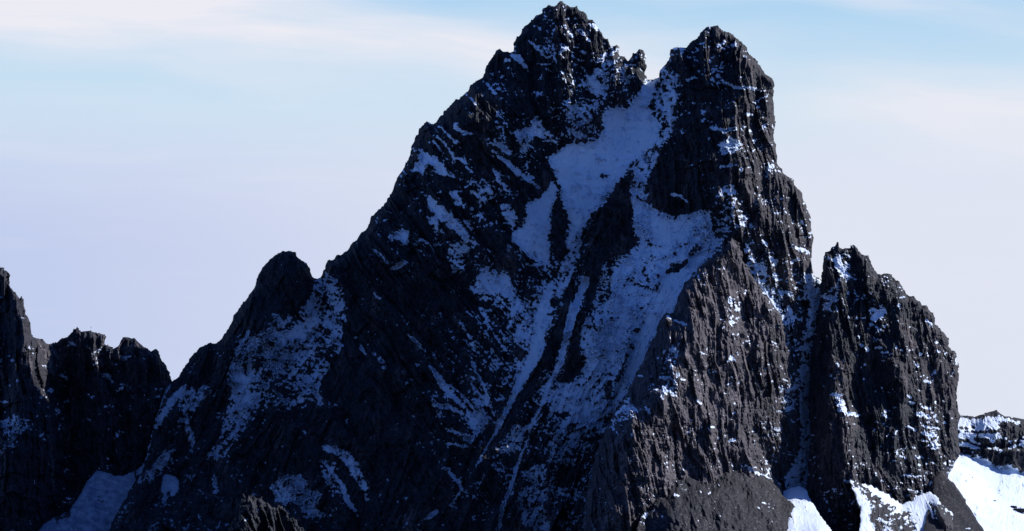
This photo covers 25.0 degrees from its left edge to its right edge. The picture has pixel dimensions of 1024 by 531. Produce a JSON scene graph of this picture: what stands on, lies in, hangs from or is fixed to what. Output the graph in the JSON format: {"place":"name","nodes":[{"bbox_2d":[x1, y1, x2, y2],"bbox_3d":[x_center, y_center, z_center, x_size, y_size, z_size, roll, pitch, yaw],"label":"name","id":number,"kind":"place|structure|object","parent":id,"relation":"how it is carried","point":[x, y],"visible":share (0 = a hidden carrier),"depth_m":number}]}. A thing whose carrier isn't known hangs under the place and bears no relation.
{"place":"outdoors","nodes":[
{"label":"outdoors","id":0,"kind":"place"},
{"bbox_2d":[0,267,189,530],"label":"jagged ridge","id":1,"kind":"structure","parent":0,"point":[78,408],"depth_m":2806.80},
{"bbox_2d":[39,463,178,530],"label":"glacier","id":2,"kind":"object","parent":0,"point":[99,501],"visible":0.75,"depth_m":2710.27},
{"bbox_2d":[228,494,303,530],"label":"rock outcrop","id":3,"kind":"object","parent":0,"point":[256,514],"visible":1,"depth_m":1994.35},
{"bbox_2d":[109,1,820,530],"bbox_3d":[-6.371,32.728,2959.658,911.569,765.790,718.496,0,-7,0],"label":"mountain","id":4,"kind":"structure","parent":0,"point":[459,333],"depth_m":2848.04},
{"bbox_2d":[0,0,1023,418],"label":"sky","id":5,"kind":"structure","parent":0,"point":[156,155]},
{"bbox_2d":[582,238,791,530],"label":"brown cliff","id":6,"kind":"structure","parent":0,"point":[690,406],"depth_m":2659.24},
{"bbox_2d":[637,468,794,530],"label":"scree mound","id":7,"kind":"object","parent":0,"point":[734,500],"visible":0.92,"depth_m":2547.78},
{"bbox_2d":[783,486,830,530],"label":"snow tongue","id":8,"kind":"object","parent":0,"point":[805,515],"visible":0.86,"depth_m":2660.57},
{"bbox_2d":[806,242,959,530],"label":"rocky peak","id":9,"kind":"structure","parent":0,"point":[884,414],"depth_m":2894.21},
{"bbox_2d":[849,478,952,530],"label":"rocky snow slope","id":10,"kind":"structure","parent":0,"point":[881,511],"depth_m":2694.75},
{"bbox_2d":[924,471,983,530],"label":"scree slope","id":11,"kind":"structure","parent":0,"point":[948,494],"depth_m":2760.99},
{"bbox_2d":[948,410,1023,530],"bbox_3d":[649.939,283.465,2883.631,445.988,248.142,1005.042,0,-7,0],"label":"snowfield","id":12,"kind":"structure","parent":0,"point":[990,470],"depth_m":3136.51},
{"bbox_2d":[1013,507,1023,512],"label":"boulder","id":13,"kind":"object","parent":12,"relation":"on","point":[1020,509],"visible":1,"depth_m":2972.95}
]}

